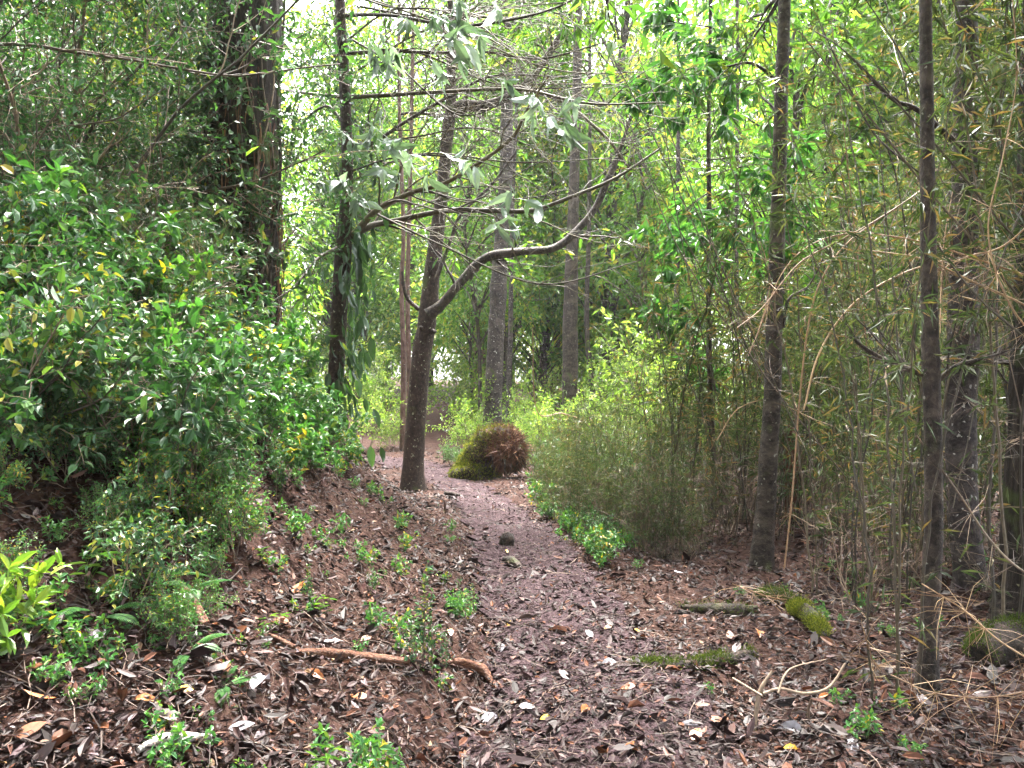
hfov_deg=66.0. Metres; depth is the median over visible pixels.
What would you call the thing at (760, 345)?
bamboo clump
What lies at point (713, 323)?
bamboo clump
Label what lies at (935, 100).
bamboo clump
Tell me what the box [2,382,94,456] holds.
shrub
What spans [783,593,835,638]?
mossy root
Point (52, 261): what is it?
fine shrub
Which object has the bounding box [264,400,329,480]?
broadleaf shrub
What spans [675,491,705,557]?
bamboo clump
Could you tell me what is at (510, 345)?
tree
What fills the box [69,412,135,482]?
shrub
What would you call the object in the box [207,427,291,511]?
shrub
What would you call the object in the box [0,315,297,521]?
shrub
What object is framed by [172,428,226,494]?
fine shrub
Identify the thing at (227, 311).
leathery shrub
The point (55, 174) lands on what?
broadleaf shrub
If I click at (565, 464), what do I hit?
bamboo clump
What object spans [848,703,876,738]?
seedling
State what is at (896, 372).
bamboo clump
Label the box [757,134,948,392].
bamboo clump
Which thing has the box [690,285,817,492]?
bamboo clump
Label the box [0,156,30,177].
broadleaf shrub
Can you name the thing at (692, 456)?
bamboo clump
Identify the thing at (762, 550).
tree
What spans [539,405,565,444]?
bamboo clump
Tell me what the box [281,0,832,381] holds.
sky
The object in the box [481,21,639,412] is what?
forest tree
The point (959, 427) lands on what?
tree
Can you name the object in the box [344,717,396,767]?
seedling
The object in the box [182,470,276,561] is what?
fine shrub
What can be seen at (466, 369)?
understory shrub
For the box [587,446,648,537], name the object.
bamboo clump
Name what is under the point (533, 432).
understory shrub
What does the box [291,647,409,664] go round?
fallen branch
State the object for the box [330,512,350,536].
seedling
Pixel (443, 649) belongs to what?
conifer seedling
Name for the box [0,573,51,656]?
leafy sprig
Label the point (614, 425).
understory shrub
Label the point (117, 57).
myrtle shrub
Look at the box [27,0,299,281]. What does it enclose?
forest tree
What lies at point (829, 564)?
seedling
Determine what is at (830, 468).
bamboo clump
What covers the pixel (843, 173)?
bamboo clump
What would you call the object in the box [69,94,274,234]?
myrtle shrub
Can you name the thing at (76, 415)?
fine shrub
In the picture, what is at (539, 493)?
bamboo clump
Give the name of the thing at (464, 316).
forest tree
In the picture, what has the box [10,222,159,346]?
shrub
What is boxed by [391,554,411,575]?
seedling
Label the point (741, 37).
forest tree
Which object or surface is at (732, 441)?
bamboo clump
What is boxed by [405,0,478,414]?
tree
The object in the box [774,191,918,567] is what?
dry cane
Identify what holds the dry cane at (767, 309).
on the ground
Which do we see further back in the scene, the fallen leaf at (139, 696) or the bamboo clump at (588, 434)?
the bamboo clump at (588, 434)
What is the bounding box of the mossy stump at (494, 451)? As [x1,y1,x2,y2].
[446,420,534,480]
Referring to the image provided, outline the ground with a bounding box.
[0,343,1023,767]
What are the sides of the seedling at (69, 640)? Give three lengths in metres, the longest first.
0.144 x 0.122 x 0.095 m
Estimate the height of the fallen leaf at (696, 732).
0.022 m
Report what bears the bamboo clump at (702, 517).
on the ground
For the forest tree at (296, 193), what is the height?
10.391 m
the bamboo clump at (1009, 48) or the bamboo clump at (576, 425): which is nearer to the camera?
the bamboo clump at (1009, 48)
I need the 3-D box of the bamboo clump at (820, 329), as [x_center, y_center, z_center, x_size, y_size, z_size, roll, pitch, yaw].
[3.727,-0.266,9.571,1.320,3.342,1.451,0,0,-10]
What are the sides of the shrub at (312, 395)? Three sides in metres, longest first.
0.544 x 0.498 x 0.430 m
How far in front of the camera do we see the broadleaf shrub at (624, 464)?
11.53 m
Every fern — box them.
[2,610,69,637]
[56,599,152,624]
[91,572,215,594]
[151,579,237,608]
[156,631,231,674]
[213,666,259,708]
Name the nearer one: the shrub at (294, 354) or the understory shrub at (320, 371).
the shrub at (294, 354)
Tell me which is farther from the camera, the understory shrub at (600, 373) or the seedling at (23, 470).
the understory shrub at (600, 373)
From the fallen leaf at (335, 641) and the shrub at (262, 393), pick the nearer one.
the fallen leaf at (335, 641)
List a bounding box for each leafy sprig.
[0,548,72,655]
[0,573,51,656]
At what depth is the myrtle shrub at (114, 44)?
6.39 m
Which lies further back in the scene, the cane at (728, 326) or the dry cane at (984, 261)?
the cane at (728, 326)
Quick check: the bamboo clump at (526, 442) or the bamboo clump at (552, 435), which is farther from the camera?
the bamboo clump at (552, 435)
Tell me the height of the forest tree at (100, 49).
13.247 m
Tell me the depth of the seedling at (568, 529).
7.71 m
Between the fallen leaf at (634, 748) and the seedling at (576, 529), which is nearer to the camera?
the fallen leaf at (634, 748)
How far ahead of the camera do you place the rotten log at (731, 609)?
5.12 m
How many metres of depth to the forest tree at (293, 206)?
12.83 m
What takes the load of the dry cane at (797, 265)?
on the ground
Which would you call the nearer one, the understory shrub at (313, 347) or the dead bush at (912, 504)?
the dead bush at (912, 504)
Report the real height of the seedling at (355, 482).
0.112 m
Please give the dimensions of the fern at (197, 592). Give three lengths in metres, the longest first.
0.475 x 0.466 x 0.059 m
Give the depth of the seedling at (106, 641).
2.82 m
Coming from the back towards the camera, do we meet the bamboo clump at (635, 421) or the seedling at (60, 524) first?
the bamboo clump at (635, 421)
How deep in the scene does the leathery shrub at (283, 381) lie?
6.09 m
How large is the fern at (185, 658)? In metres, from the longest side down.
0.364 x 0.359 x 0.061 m
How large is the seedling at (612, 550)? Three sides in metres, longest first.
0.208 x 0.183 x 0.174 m
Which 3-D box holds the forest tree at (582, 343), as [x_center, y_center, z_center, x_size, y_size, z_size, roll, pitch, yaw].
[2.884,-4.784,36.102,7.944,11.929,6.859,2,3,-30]
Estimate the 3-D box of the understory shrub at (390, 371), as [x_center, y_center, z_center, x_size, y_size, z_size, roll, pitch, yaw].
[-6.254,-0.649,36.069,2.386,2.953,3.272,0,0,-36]
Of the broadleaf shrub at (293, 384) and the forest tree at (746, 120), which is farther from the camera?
the forest tree at (746, 120)
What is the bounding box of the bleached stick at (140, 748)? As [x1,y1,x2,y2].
[136,732,211,752]
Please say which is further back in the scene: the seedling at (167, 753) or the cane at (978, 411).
the cane at (978, 411)
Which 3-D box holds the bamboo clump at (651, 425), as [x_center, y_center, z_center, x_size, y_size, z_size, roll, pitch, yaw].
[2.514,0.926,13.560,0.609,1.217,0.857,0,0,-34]
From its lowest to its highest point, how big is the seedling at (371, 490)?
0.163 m
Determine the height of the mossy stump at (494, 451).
1.245 m
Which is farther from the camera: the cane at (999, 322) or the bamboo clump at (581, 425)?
the bamboo clump at (581, 425)
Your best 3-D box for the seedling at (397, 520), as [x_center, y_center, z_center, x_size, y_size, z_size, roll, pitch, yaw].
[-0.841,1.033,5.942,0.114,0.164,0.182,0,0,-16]
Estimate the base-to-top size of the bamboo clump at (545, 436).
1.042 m
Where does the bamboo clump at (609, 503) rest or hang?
on the ground
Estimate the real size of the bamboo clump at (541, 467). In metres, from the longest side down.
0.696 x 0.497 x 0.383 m
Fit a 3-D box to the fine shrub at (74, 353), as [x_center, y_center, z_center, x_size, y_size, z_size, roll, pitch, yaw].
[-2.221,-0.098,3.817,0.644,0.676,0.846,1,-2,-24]
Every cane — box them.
[532,328,588,426]
[581,0,763,387]
[615,2,796,466]
[623,123,841,501]
[630,126,846,477]
[649,107,813,466]
[657,77,752,528]
[686,141,923,500]
[696,253,764,344]
[704,579,812,612]
[709,390,788,449]
[731,191,919,330]
[734,238,801,371]
[746,216,919,332]
[752,18,943,483]
[764,49,893,346]
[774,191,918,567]
[777,178,905,378]
[784,10,959,191]
[785,240,981,519]
[785,259,888,492]
[791,244,962,409]
[798,31,1023,304]
[814,3,1023,286]
[814,99,874,323]
[819,200,1023,298]
[826,0,892,454]
[835,614,940,694]
[849,187,944,449]
[855,132,920,491]
[857,175,920,361]
[860,135,1007,368]
[866,270,1023,481]
[867,71,945,342]
[872,226,1023,357]
[879,654,1023,756]
[884,572,1023,709]
[893,190,974,347]
[895,121,942,366]
[897,98,1023,512]
[908,190,1023,295]
[916,435,1023,595]
[935,0,1023,348]
[937,244,1023,371]
[939,115,1023,507]
[979,283,1007,409]
[983,486,998,516]
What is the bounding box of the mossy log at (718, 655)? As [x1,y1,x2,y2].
[629,643,761,670]
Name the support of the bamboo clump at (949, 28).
on the ground
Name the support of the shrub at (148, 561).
on the ground
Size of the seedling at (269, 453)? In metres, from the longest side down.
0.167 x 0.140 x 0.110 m
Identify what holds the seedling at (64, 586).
on the ground
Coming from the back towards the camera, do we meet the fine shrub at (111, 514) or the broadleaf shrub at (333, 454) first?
the broadleaf shrub at (333, 454)
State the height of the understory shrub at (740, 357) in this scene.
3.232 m
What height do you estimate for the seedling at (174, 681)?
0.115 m
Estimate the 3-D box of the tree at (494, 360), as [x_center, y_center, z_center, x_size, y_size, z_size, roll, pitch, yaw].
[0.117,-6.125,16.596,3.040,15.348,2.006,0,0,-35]
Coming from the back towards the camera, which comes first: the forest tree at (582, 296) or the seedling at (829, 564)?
the forest tree at (582, 296)
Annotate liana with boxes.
[241,0,341,338]
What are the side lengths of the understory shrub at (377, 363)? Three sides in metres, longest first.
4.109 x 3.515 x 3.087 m
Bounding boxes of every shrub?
[0,0,172,176]
[0,0,188,189]
[0,0,197,187]
[0,0,207,175]
[0,0,207,218]
[0,0,283,203]
[0,0,366,148]
[0,0,374,245]
[0,41,390,269]
[0,72,118,175]
[0,128,102,218]
[0,135,105,201]
[0,135,134,258]
[0,144,163,329]
[0,150,97,289]
[0,152,78,283]
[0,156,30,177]
[0,185,107,307]
[0,194,185,483]
[0,282,60,321]
[0,300,122,410]
[0,300,122,453]
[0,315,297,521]
[0,350,83,455]
[0,389,136,482]
[0,439,30,490]
[0,528,51,590]
[1,122,79,220]
[1,276,54,352]
[2,277,33,321]
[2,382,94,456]
[3,324,32,355]
[4,6,201,152]
[4,152,162,247]
[5,239,146,369]
[5,381,96,423]
[10,1,173,140]
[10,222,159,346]
[19,72,168,200]
[30,393,113,471]
[32,280,295,438]
[36,384,111,457]
[37,397,79,454]
[57,212,94,250]
[59,308,130,339]
[60,141,266,296]
[60,221,161,265]
[64,207,183,309]
[66,170,158,247]
[66,491,140,547]
[67,52,242,263]
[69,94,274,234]
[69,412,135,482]
[72,239,172,318]
[76,479,129,515]
[77,353,249,485]
[82,477,217,627]
[83,153,297,219]
[89,369,169,466]
[90,112,184,211]
[90,463,182,530]
[105,432,220,530]
[106,296,245,436]
[107,124,207,192]
[110,419,172,485]
[120,209,248,311]
[123,204,217,278]
[124,500,176,557]
[126,421,201,500]
[128,575,196,634]
[129,235,273,337]
[133,249,214,337]
[134,269,231,306]
[137,245,219,341]
[139,192,273,310]
[150,567,211,642]
[162,315,224,396]
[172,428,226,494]
[173,447,228,504]
[174,443,262,522]
[175,482,238,529]
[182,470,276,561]
[189,529,230,584]
[192,571,239,614]
[193,351,238,408]
[195,392,257,447]
[199,537,219,550]
[202,387,269,458]
[203,284,243,347]
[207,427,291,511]
[210,494,270,544]
[213,309,307,399]
[219,314,285,374]
[224,363,275,416]
[228,332,298,406]
[232,291,311,371]
[232,307,286,351]
[233,403,262,453]
[241,360,302,446]
[243,401,287,452]
[248,356,295,413]
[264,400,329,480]
[265,352,294,401]
[268,335,323,400]
[269,368,323,407]
[275,371,346,441]
[277,370,324,404]
[280,423,320,449]
[281,382,327,430]
[285,337,312,372]
[294,332,324,383]
[296,433,353,479]
[301,349,357,412]
[311,397,333,426]
[315,413,344,450]
[318,407,375,446]
[319,346,328,392]
[320,355,377,406]
[323,334,399,407]
[332,427,364,471]
[341,386,407,450]
[347,371,399,429]
[348,359,400,430]
[349,338,400,392]
[361,399,432,447]
[367,332,400,400]
[372,417,400,449]
[398,326,515,418]
[425,375,506,445]
[428,344,516,425]
[436,395,482,445]
[436,438,455,465]
[441,353,486,409]
[444,381,502,426]
[444,445,461,461]
[449,447,462,462]
[457,416,482,442]
[483,366,562,431]
[502,384,554,445]
[503,367,561,434]
[507,398,543,447]
[512,354,586,404]
[514,396,562,454]
[515,386,601,449]
[516,409,570,436]
[524,479,557,506]
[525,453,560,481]
[526,441,564,475]
[536,500,561,517]
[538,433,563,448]
[551,321,644,412]
[553,344,656,421]
[560,350,599,392]
[561,387,666,443]
[562,495,596,523]
[576,503,615,538]
[578,331,658,416]
[578,352,633,396]
[583,524,625,560]
[585,306,742,413]
[586,415,652,451]
[586,437,622,472]
[587,343,673,431]
[590,430,639,469]
[597,515,624,532]
[598,357,629,417]
[599,408,632,463]
[604,346,682,406]
[609,349,672,373]
[615,356,679,415]
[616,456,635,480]
[621,388,650,452]
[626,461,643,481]
[631,387,719,453]
[675,303,811,410]
[717,378,762,442]
[788,313,874,420]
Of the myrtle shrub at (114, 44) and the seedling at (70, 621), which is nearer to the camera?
the seedling at (70, 621)
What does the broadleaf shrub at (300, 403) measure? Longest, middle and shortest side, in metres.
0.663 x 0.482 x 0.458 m
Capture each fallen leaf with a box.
[13,721,45,737]
[24,689,55,697]
[93,629,105,637]
[134,693,156,701]
[157,708,181,720]
[181,684,193,691]
[228,721,254,730]
[249,673,269,688]
[269,616,289,623]
[291,581,303,592]
[310,668,324,679]
[323,638,342,644]
[350,692,365,698]
[447,628,453,635]
[481,712,498,721]
[519,702,533,708]
[559,670,567,679]
[581,704,589,711]
[585,630,592,636]
[602,658,615,662]
[620,682,634,688]
[624,741,640,749]
[680,719,698,726]
[689,728,701,739]
[709,716,720,721]
[726,630,733,637]
[732,643,740,651]
[777,720,801,731]
[783,743,796,749]
[819,692,827,696]
[848,738,858,750]
[972,690,992,696]
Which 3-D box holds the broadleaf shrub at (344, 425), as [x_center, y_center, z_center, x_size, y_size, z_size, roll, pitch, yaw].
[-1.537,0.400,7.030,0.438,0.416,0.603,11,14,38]
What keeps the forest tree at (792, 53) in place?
on the ground
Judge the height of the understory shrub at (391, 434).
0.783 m
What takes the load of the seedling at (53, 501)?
on the ground
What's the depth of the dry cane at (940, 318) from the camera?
4.51 m
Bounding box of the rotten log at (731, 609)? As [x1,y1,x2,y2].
[676,597,758,615]
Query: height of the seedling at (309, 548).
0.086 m
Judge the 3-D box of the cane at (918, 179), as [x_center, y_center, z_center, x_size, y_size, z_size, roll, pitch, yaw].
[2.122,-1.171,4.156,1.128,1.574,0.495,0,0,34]
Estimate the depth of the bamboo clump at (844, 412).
9.53 m
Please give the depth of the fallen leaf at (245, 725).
2.73 m
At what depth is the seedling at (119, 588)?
3.09 m
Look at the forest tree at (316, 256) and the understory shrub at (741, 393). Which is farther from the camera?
the forest tree at (316, 256)
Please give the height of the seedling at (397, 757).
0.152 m
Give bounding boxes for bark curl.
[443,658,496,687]
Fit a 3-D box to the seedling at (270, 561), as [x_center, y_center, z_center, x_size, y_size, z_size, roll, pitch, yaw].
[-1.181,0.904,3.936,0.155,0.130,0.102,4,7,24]
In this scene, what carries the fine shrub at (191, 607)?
on the ground
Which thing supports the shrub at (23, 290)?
on the ground
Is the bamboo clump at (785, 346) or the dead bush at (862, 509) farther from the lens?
the bamboo clump at (785, 346)
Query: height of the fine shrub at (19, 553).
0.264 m
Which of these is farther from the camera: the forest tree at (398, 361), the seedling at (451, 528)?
the forest tree at (398, 361)
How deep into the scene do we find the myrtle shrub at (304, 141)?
6.82 m
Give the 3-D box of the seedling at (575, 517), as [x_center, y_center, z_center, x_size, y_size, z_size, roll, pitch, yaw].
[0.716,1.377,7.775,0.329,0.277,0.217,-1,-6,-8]
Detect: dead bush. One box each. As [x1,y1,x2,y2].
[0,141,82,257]
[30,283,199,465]
[41,132,206,239]
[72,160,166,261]
[78,156,235,294]
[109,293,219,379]
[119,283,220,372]
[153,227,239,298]
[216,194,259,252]
[540,469,567,508]
[549,477,583,519]
[562,460,608,505]
[564,472,615,523]
[570,486,608,529]
[580,458,622,514]
[583,474,625,521]
[598,466,650,531]
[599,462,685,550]
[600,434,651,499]
[640,504,668,536]
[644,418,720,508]
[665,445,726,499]
[671,534,704,563]
[681,435,786,535]
[688,445,757,523]
[692,480,755,522]
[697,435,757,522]
[755,445,847,489]
[782,477,842,539]
[801,421,869,513]
[801,489,914,619]
[803,469,856,533]
[830,459,903,551]
[847,482,995,595]
[858,526,919,587]
[872,474,992,540]
[888,441,923,500]
[947,523,1007,596]
[981,513,999,561]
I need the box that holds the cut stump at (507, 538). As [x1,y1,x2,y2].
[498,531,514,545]
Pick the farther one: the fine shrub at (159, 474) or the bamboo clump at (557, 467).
the bamboo clump at (557, 467)
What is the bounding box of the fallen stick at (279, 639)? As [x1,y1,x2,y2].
[268,633,300,648]
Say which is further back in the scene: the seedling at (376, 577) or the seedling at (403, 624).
the seedling at (376, 577)
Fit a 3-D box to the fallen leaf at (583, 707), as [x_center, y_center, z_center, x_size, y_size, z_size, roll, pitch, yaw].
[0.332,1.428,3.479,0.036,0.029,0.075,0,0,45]
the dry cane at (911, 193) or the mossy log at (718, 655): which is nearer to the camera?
the mossy log at (718, 655)
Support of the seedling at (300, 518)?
on the ground
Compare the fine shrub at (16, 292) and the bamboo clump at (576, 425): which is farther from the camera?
the bamboo clump at (576, 425)
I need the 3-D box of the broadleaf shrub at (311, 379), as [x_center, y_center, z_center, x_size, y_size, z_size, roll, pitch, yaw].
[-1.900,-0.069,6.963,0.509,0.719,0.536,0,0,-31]
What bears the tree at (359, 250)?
on the ground
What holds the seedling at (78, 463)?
on the ground
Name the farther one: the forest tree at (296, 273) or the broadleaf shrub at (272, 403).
the forest tree at (296, 273)
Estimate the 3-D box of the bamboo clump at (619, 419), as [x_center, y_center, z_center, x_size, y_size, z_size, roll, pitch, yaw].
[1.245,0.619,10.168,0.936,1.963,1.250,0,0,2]
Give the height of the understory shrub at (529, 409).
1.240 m
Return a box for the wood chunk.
[502,556,521,566]
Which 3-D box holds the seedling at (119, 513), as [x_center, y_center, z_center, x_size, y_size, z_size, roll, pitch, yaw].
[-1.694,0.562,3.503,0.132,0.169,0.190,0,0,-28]
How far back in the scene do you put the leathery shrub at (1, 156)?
5.62 m
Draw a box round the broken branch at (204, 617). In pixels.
[175,585,209,627]
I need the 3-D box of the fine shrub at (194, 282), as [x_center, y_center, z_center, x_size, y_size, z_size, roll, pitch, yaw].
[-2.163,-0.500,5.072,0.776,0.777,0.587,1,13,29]
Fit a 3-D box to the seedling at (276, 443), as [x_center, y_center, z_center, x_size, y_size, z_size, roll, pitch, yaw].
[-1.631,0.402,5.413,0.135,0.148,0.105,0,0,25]
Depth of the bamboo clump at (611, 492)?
8.22 m
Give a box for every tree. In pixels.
[0,0,50,77]
[0,0,161,150]
[1,0,330,290]
[3,0,139,112]
[20,2,189,73]
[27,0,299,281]
[69,0,333,362]
[145,0,769,465]
[195,0,423,361]
[280,67,372,351]
[281,0,426,378]
[282,122,304,305]
[282,197,321,338]
[282,226,320,352]
[283,235,312,327]
[284,0,429,403]
[285,100,377,345]
[299,155,386,350]
[306,0,473,361]
[318,105,420,345]
[338,0,514,450]
[345,150,440,387]
[360,1,556,379]
[376,101,458,386]
[398,0,690,493]
[403,65,548,428]
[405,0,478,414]
[411,0,623,415]
[413,119,541,389]
[423,3,485,415]
[426,178,521,428]
[443,151,564,384]
[455,70,541,388]
[465,0,748,396]
[475,3,559,304]
[481,0,541,427]
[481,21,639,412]
[505,0,593,423]
[512,159,632,400]
[513,1,615,407]
[519,60,629,397]
[521,225,579,384]
[545,2,628,441]
[553,36,741,393]
[568,0,1023,694]
[578,1,746,353]
[581,94,717,364]
[613,0,826,509]
[619,84,744,362]
[620,0,859,465]
[621,0,758,297]
[640,88,799,344]
[647,0,743,397]
[653,0,917,443]
[689,0,938,441]
[691,7,815,367]
[698,0,858,572]
[698,160,807,342]
[704,2,819,300]
[711,0,1023,619]
[724,0,865,340]
[728,0,942,379]
[731,0,1009,591]
[789,0,1015,408]
[794,144,889,446]
[801,0,1021,432]
[815,0,1020,409]
[847,0,1017,343]
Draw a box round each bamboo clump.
[520,430,558,484]
[523,430,561,480]
[524,447,571,522]
[528,417,566,457]
[531,436,562,474]
[531,455,560,501]
[533,458,574,508]
[534,419,570,463]
[534,438,558,481]
[534,440,562,479]
[538,437,590,523]
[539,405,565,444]
[541,448,573,502]
[542,435,575,471]
[543,457,584,520]
[546,384,619,475]
[547,444,603,514]
[548,411,574,450]
[550,451,573,484]
[553,414,604,484]
[555,448,597,491]
[556,413,587,466]
[557,412,601,482]
[558,452,600,500]
[559,444,592,506]
[562,415,598,486]
[566,399,593,446]
[566,443,592,493]
[567,455,615,533]
[568,390,644,484]
[570,411,621,481]
[570,428,629,504]
[572,462,618,522]
[573,356,640,496]
[576,413,613,485]
[586,401,646,485]
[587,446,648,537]
[588,205,725,530]
[588,396,623,453]
[594,481,635,534]
[595,454,628,514]
[597,453,635,518]
[598,432,667,541]
[598,447,682,558]
[599,469,654,542]
[600,414,651,480]
[602,472,622,520]
[605,477,652,550]
[610,165,819,521]
[610,401,656,458]
[611,177,776,532]
[613,442,669,539]
[626,347,704,479]
[627,344,706,487]
[627,412,697,532]
[627,462,688,560]
[629,405,654,460]
[634,407,670,460]
[635,251,744,484]
[636,470,706,560]
[637,407,670,473]
[638,397,670,463]
[638,443,694,560]
[641,351,716,488]
[641,433,715,556]
[647,263,756,480]
[647,408,699,475]
[653,351,761,514]
[660,2,1019,607]
[660,267,793,502]
[662,490,687,550]
[665,354,791,517]
[671,264,763,445]
[675,188,870,494]
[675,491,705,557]
[679,120,1005,521]
[679,274,837,484]
[682,489,724,555]
[687,276,811,482]
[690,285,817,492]
[693,390,780,546]
[697,235,920,531]
[711,124,949,482]
[716,185,913,519]
[717,261,882,521]
[720,397,748,475]
[746,29,1016,611]
[746,362,865,543]
[748,217,913,473]
[748,283,871,511]
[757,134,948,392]
[757,265,885,527]
[758,142,998,502]
[761,73,949,502]
[765,8,1023,708]
[779,378,912,574]
[782,235,893,482]
[782,292,920,493]
[785,306,886,490]
[790,318,860,479]
[798,328,884,486]
[803,379,943,573]
[806,107,948,494]
[809,313,943,533]
[813,271,945,524]
[822,396,995,579]
[826,315,922,499]
[827,0,1021,408]
[837,399,947,589]
[840,337,908,482]
[846,0,1020,565]
[851,0,1023,588]
[853,278,942,487]
[854,315,946,474]
[856,275,981,521]
[872,394,1005,571]
[878,10,1013,459]
[883,199,1011,488]
[888,306,1003,452]
[889,0,1013,369]
[891,37,1013,490]
[900,0,1023,622]
[909,278,1010,556]
[911,0,1023,319]
[922,322,1009,548]
[932,0,1020,308]
[934,0,1020,524]
[939,105,1016,449]
[939,244,1004,458]
[939,290,1008,449]
[940,254,1012,456]
[977,1,1020,512]
[979,231,1003,484]
[979,268,1012,431]
[982,238,1014,533]
[984,0,1023,571]
[985,8,1021,542]
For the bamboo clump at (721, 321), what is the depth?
10.02 m
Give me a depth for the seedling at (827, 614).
4.94 m
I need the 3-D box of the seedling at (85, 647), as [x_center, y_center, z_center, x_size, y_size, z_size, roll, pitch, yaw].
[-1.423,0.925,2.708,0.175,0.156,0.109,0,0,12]
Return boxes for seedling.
[0,475,15,513]
[0,605,18,643]
[8,460,58,491]
[16,572,74,611]
[18,585,63,632]
[25,660,48,681]
[30,651,79,685]
[32,464,49,477]
[38,515,78,541]
[39,608,92,651]
[43,664,66,687]
[45,625,89,659]
[45,654,66,682]
[48,497,63,510]
[48,526,65,542]
[58,456,93,477]
[60,681,94,704]
[66,548,119,595]
[75,633,117,669]
[79,549,105,561]
[80,672,106,701]
[86,580,117,603]
[87,625,129,663]
[93,613,131,637]
[102,578,140,602]
[114,639,138,654]
[118,493,141,523]
[129,562,171,597]
[141,700,179,732]
[145,722,185,756]
[146,633,164,649]
[147,733,189,767]
[151,590,196,631]
[154,667,183,696]
[164,721,222,759]
[167,521,187,539]
[169,497,199,520]
[190,705,214,723]
[230,758,253,767]
[232,669,247,686]
[233,633,246,646]
[254,546,271,563]
[255,623,268,636]
[258,612,290,631]
[262,550,288,574]
[263,446,282,459]
[267,497,287,514]
[269,432,282,448]
[269,457,286,498]
[271,472,287,486]
[283,511,311,540]
[284,506,301,525]
[285,466,304,488]
[288,598,312,613]
[292,515,307,528]
[295,581,307,593]
[301,560,317,611]
[303,543,316,552]
[305,743,349,767]
[310,722,361,761]
[311,524,333,542]
[311,595,335,613]
[322,539,335,548]
[330,454,347,476]
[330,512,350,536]
[333,538,345,546]
[339,741,381,767]
[344,546,366,560]
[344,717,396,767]
[348,476,359,487]
[351,638,368,651]
[352,539,366,553]
[358,497,368,504]
[358,545,380,564]
[362,602,377,619]
[364,602,389,630]
[366,484,383,498]
[366,563,377,594]
[367,480,377,494]
[367,735,391,759]
[370,571,382,584]
[371,746,405,767]
[384,607,427,641]
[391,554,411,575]
[392,634,422,650]
[393,510,406,528]
[396,510,412,530]
[397,531,420,551]
[401,560,442,671]
[404,618,419,662]
[434,671,453,690]
[435,571,450,583]
[435,624,454,668]
[443,591,461,616]
[444,519,456,532]
[444,535,454,544]
[446,588,478,610]
[447,596,477,618]
[451,576,461,612]
[464,601,476,618]
[466,583,475,611]
[543,503,556,518]
[551,503,582,528]
[554,523,583,543]
[559,512,585,527]
[561,515,577,535]
[568,512,600,532]
[574,528,586,545]
[579,528,607,552]
[592,552,606,567]
[593,524,622,548]
[598,541,615,564]
[612,523,634,542]
[616,528,645,549]
[631,558,643,567]
[701,681,714,693]
[733,585,746,596]
[813,599,824,612]
[822,607,844,622]
[827,558,840,570]
[828,687,855,705]
[843,708,883,740]
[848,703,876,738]
[856,589,865,607]
[869,687,910,710]
[877,622,892,633]
[882,595,893,606]
[885,627,901,636]
[896,734,927,760]
[914,614,944,626]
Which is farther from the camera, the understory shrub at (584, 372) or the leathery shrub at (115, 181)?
the understory shrub at (584, 372)
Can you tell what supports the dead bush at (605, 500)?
on the ground
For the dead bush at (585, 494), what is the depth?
8.25 m
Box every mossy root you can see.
[749,581,798,605]
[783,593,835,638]
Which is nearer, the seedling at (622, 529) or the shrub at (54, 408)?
the shrub at (54, 408)
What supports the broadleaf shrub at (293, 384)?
on the ground
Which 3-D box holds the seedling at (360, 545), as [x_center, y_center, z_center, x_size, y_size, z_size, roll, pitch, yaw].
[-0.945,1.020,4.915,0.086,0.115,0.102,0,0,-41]
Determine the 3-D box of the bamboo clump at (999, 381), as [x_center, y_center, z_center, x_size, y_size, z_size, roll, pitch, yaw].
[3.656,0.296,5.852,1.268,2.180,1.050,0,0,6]
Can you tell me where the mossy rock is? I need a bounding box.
[958,609,1023,666]
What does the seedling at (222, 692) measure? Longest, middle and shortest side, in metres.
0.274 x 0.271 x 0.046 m
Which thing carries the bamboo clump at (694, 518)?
on the ground
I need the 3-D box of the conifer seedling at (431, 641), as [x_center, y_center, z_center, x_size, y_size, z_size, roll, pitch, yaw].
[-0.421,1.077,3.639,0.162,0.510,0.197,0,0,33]
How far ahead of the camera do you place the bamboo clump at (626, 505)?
6.85 m
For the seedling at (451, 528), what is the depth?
6.87 m
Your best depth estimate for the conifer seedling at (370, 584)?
4.49 m
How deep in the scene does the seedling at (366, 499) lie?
5.89 m
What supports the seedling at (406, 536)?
on the ground
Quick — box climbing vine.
[85,0,390,372]
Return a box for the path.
[361,455,750,767]
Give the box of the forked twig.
[732,659,845,730]
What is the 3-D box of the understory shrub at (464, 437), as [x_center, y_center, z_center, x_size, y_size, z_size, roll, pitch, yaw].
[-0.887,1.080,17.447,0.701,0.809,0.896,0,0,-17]
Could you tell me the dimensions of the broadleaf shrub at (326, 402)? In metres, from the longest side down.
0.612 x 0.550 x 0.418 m
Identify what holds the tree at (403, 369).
on the ground
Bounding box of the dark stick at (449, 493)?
[444,491,460,495]
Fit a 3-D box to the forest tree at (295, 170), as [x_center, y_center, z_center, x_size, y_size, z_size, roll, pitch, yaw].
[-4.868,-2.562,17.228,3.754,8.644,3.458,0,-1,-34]
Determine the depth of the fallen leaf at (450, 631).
4.13 m
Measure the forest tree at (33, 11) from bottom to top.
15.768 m

